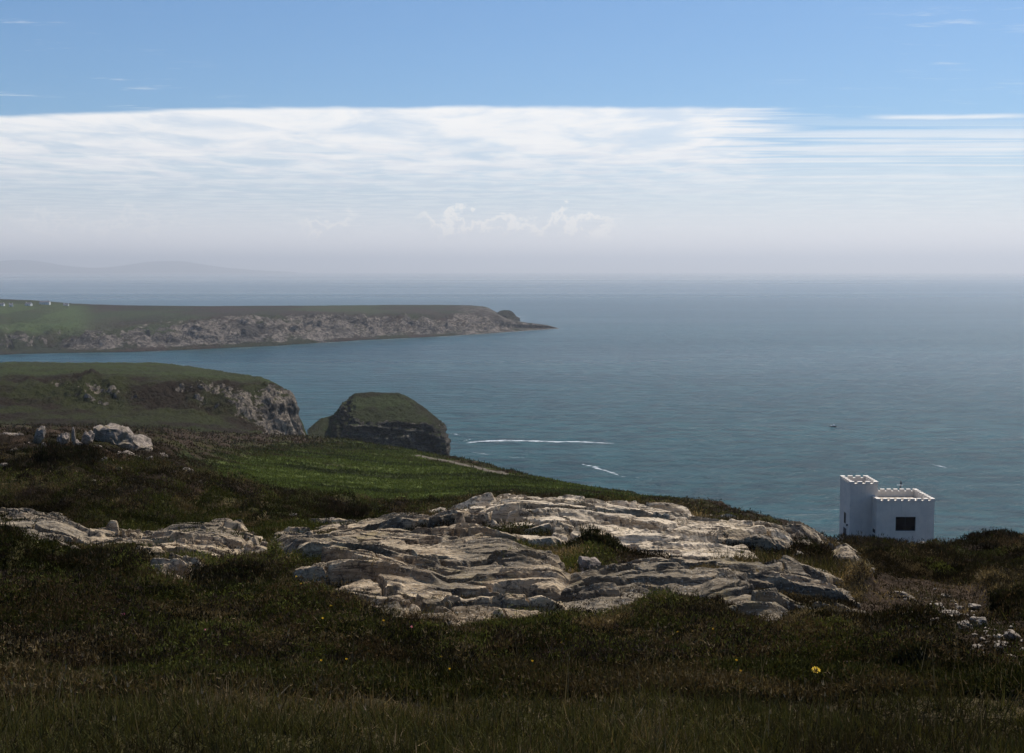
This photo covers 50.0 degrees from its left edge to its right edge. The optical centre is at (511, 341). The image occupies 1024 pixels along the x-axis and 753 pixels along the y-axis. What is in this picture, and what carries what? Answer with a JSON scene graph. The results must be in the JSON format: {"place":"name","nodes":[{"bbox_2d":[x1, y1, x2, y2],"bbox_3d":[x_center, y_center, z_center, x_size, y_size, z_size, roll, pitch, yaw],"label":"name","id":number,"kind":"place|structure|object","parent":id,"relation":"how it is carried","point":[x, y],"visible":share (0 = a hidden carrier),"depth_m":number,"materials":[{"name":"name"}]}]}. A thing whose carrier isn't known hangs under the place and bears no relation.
{"place":"outdoors","nodes":[
{"label":"outdoors","id":0,"kind":"place"},
{"bbox_2d":[0,260,295,272],"bbox_3d":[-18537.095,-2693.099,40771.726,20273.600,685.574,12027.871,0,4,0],"label":"distant hills","id":1,"kind":"structure","parent":0,"point":[19,266],"depth_m":41373.91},
{"bbox_2d":[0,361,306,435],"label":"headland","id":2,"kind":"structure","parent":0,"point":[153,394],"depth_m":470.00,"materials":[{"name":"green plant"}]},
{"bbox_2d":[0,299,558,354],"bbox_3d":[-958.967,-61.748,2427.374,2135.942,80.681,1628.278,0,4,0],"label":"headland","id":3,"kind":"structure","parent":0,"point":[53,327],"depth_m":2008.84,"materials":[{"name":"grey stone"}]},
{"bbox_2d":[25,302,32,305],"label":"cottage","id":4,"kind":"structure","parent":3,"relation":"on","point":[28,303],"depth_m":2158.43,"materials":[{"name":"stone"}]},
{"bbox_2d":[39,300,50,304],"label":"cottage","id":5,"kind":"structure","parent":3,"relation":"on","point":[45,302],"depth_m":2207.01,"materials":[{"name":"stone"}]},
{"bbox_2d":[415,455,510,474],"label":"path","id":6,"kind":"structure","parent":0,"point":[492,471],"depth_m":227.37,"materials":[{"name":"beige soil"}]},
{"bbox_2d":[0,273,1023,541],"bbox_3d":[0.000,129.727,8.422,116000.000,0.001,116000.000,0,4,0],"label":"sea","id":7,"kind":"structure","parent":0,"point":[738,389],"depth_m":1411.57,"materials":[{"name":"liquid"}]},
{"bbox_2d":[307,392,451,455],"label":"sea stack","id":8,"kind":"object","parent":7,"relation":"in","point":[396,419],"visible":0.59,"depth_m":609.19,"materials":[{"name":"green plant"}]},
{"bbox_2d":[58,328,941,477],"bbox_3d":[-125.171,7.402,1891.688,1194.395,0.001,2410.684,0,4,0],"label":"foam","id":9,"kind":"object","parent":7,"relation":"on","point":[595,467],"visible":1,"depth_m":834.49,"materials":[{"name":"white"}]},
{"bbox_2d":[497,310,519,320],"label":"sea stack","id":10,"kind":"object","parent":7,"relation":"in","point":[508,314],"visible":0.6,"depth_m":2507.36,"materials":[{"name":"grey stone"}]},
{"bbox_2d":[0,424,1023,752],"bbox_3d":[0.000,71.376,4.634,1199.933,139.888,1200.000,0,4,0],"label":"ground","id":11,"kind":"structure","parent":0,"point":[870,594],"depth_m":14.42,"materials":[{"name":"green plant"}]},
{"bbox_2d":[33,425,45,443],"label":"boulder","id":12,"kind":"object","parent":11,"relation":"on","point":[40,433],"visible":0.94,"depth_m":70.11,"materials":[{"name":"grey stone"}]},
{"bbox_2d":[0,507,91,548],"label":"rock outcrop","id":13,"kind":"object","parent":11,"relation":"on","point":[69,529],"visible":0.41,"depth_m":16.53,"materials":[{"name":"grey stone"}]},
{"bbox_2d":[0,439,106,471],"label":"heather bush","id":14,"kind":"object","parent":11,"relation":"on","point":[45,456],"visible":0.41,"depth_m":44.23,"materials":[{"name":"green plant"}]},
{"bbox_2d":[57,432,69,444],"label":"boulder","id":15,"kind":"object","parent":11,"relation":"on","point":[63,438],"visible":0.76,"depth_m":71.52,"materials":[{"name":"grey stone"}]},
{"bbox_2d":[71,427,75,444],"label":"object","id":16,"kind":"object","parent":11,"relation":"on","point":[73,438],"visible":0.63,"depth_m":70.06,"materials":[{"name":"grey stone"}]},
{"bbox_2d":[80,430,94,445],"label":"boulder","id":17,"kind":"object","parent":11,"relation":"on","point":[88,437],"visible":0.76,"depth_m":72.03,"materials":[{"name":"grey stone"}]},
{"bbox_2d":[58,543,158,571],"bbox_3d":[-4.123,2.090,10.384,1.426,0.215,1.364,0,4,0],"label":"heather bush","id":18,"kind":"object","parent":11,"relation":"on","point":[99,553],"visible":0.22,"depth_m":10.54,"materials":[{"name":"green plant"}]},
{"bbox_2d":[93,423,133,449],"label":"boulder","id":19,"kind":"object","parent":11,"relation":"on","point":[117,434],"visible":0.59,"depth_m":78.40,"materials":[{"name":"grey stone"}]},
{"bbox_2d":[131,434,152,450],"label":"boulder","id":20,"kind":"object","parent":11,"relation":"on","point":[143,442],"visible":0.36,"depth_m":81.73,"materials":[{"name":"grey stone"}]},
{"bbox_2d":[89,518,268,578],"bbox_3d":[-5.471,3.977,18.282,3.296,3.915,16.363,-1,4,-16],"label":"rock outcrop","id":21,"kind":"object","parent":11,"relation":"on","point":[202,537],"visible":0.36,"depth_m":15.81,"materials":[{"name":"grey stone"}]},
{"bbox_2d":[185,558,291,586],"bbox_3d":[-2.563,2.246,10.377,1.169,0.412,1.042,0,4,0],"label":"heather bush","id":22,"kind":"object","parent":11,"relation":"on","point":[251,565],"visible":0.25,"depth_m":10.37,"materials":[{"name":"green plant"}]},
{"bbox_2d":[296,500,371,517],"bbox_3d":[-6.070,5.296,33.876,3.602,0.789,2.984,0,4,0],"label":"heather bush","id":23,"kind":"object","parent":11,"relation":"on","point":[352,509],"visible":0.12,"depth_m":33.83,"materials":[{"name":"green plant"}]},
{"bbox_2d":[271,508,570,625],"bbox_3d":[-2.119,3.802,17.850,5.147,4.474,18.575,0,4,-6],"label":"rock outcrop","id":24,"kind":"object","parent":11,"relation":"on","point":[529,572],"visible":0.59,"depth_m":13.03,"materials":[{"name":"grey stone"}]},
{"bbox_2d":[178,437,692,506],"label":"bracken","id":25,"kind":"object","parent":11,"relation":"on","point":[528,481],"visible":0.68,"depth_m":163.49,"materials":[{"name":"green plant"}]},
{"bbox_2d":[0,422,883,546],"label":"scrub","id":26,"kind":"object","parent":11,"relation":"on","point":[91,426],"visible":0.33,"depth_m":259.69,"materials":[{"name":"green plant"}]},
{"bbox_2d":[0,430,1023,704],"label":"heather","id":27,"kind":"object","parent":11,"relation":"on","point":[268,608],"visible":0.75,"depth_m":7.25,"materials":[{"name":"green plant"}]},
{"bbox_2d":[0,536,1023,752],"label":"grass","id":28,"kind":"structure","parent":11,"relation":"on","point":[846,726],"depth_m":4.46,"materials":[{"name":"green plant"}]},
{"bbox_2d":[577,556,601,571],"bbox_3d":[0.980,2.886,13.983,0.317,0.304,0.329,0,4,-6],"label":"boulder","id":29,"kind":"object","parent":11,"relation":"on","point":[587,563],"visible":0.58,"depth_m":13.86,"materials":[{"name":"grey stone"}]},
{"bbox_2d":[428,492,791,559],"bbox_3d":[2.346,4.306,20.894,9.384,3.847,12.816,0,4,0],"label":"rock outcrop","id":30,"kind":"object","parent":11,"relation":"on","point":[685,536],"visible":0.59,"depth_m":17.25,"materials":[{"name":"grey stone"}]},
{"bbox_2d":[562,523,628,554],"bbox_3d":[1.147,2.766,15.373,0.957,0.483,0.922,0,4,0],"label":"heather bush","id":31,"kind":"object","parent":30,"relation":"on","point":[592,534],"visible":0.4,"depth_m":15.24,"materials":[{"name":"green plant"}]},
{"bbox_2d":[679,593,743,605],"bbox_3d":[1.929,2.682,10.958,0.953,0.384,0.823,0,4,0],"label":"heather bush","id":32,"kind":"object","parent":11,"relation":"on","point":[718,598],"visible":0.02,"depth_m":10.90,"materials":[{"name":"green plant"}]},
{"bbox_2d":[560,555,865,622],"bbox_3d":[2.289,3.364,12.809,3.603,2.633,8.473,1,4,15],"label":"rock outcrop","id":33,"kind":"object","parent":11,"relation":"on","point":[607,583],"visible":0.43,"depth_m":12.04,"materials":[{"name":"grey stone"}]},
{"bbox_2d":[782,521,827,543],"bbox_3d":[5.725,4.773,21.460,1.787,3.327,10.226,1,4,16],"label":"rock outcrop","id":34,"kind":"object","parent":11,"relation":"on","point":[795,528],"visible":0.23,"depth_m":19.48,"materials":[{"name":"grey stone"}]},
{"bbox_2d":[827,542,860,561],"bbox_3d":[6.057,4.817,20.075,1.328,3.680,12.700,1,4,18],"label":"rock outcrop","id":35,"kind":"object","parent":11,"relation":"on","point":[845,549],"visible":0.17,"depth_m":18.66,"materials":[{"name":"grey stone"}]},
{"bbox_2d":[829,532,916,546],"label":"heather bush","id":36,"kind":"object","parent":11,"relation":"on","point":[853,537],"visible":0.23,"depth_m":95.41,"materials":[{"name":"green plant"}]},
{"bbox_2d":[839,475,934,542],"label":"castellated tower","id":37,"kind":"structure","parent":11,"relation":"on","point":[868,507],"depth_m":127.67,"materials":[{"name":"white paint"}]},
{"bbox_2d":[895,517,915,531],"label":"window","id":38,"kind":"structure","parent":37,"relation":"in","point":[903,524],"depth_m":126.78,"materials":[{"name":"black glass"}]},
{"bbox_2d":[895,591,916,600],"bbox_3d":[4.896,3.162,13.654,0.285,0.091,0.152,22,11,15],"label":"stone","id":39,"kind":"object","parent":11,"relation":"on","point":[903,593],"visible":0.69,"depth_m":13.61,"materials":[{"name":"grey stone"}]},
{"bbox_2d":[861,639,955,671],"bbox_3d":[1.982,1.548,5.352,0.550,0.222,0.492,0,4,0],"label":"heather bush","id":40,"kind":"object","parent":11,"relation":"on","point":[901,657],"visible":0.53,"depth_m":5.32,"materials":[{"name":"green plant"}]},
{"bbox_2d":[870,542,971,565],"bbox_3d":[10.291,5.479,27.296,2.749,0.858,2.969,2,4,30],"label":"heather bush","id":41,"kind":"object","parent":11,"relation":"on","point":[943,549],"visible":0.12,"depth_m":27.37,"materials":[{"name":"green plant"}]},
{"bbox_2d":[942,610,959,617],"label":"stone","id":42,"kind":"object","parent":11,"relation":"on","point":[947,611],"visible":0.09,"depth_m":11.87,"materials":[{"name":"grey stone"}]},
{"bbox_2d":[957,620,972,632],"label":"stone","id":43,"kind":"object","parent":11,"relation":"on","point":[961,623],"visible":0.39,"depth_m":9.28,"materials":[{"name":"grey stone"}]},
{"bbox_2d":[968,603,980,608],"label":"stone","id":44,"kind":"object","parent":11,"relation":"on","point":[973,606],"visible":0.91,"depth_m":13.27,"materials":[{"name":"grey stone"}]},
{"bbox_2d":[970,616,986,627],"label":"stone","id":45,"kind":"object","parent":11,"relation":"on","point":[980,619],"visible":0.43,"depth_m":9.64,"materials":[{"name":"grey stone"}]},
{"bbox_2d":[960,527,1023,541],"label":"heather bush","id":46,"kind":"object","parent":11,"relation":"on","point":[1007,532],"visible":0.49,"depth_m":54.63,"materials":[{"name":"green plant"}]},
{"bbox_2d":[982,582,1023,617],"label":"heather bush","id":47,"kind":"object","parent":11,"relation":"on","point":[997,596],"visible":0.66,"depth_m":12.48,"materials":[{"name":"green plant"}]},
{"bbox_2d":[1003,629,1019,640],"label":"stone","id":48,"kind":"object","parent":11,"relation":"on","point":[1010,633],"visible":0.59,"depth_m":7.92,"materials":[{"name":"grey stone"}]},
{"bbox_2d":[0,0,1023,272],"label":"sky","id":49,"kind":"structure","parent":0,"point":[298,136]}
]}

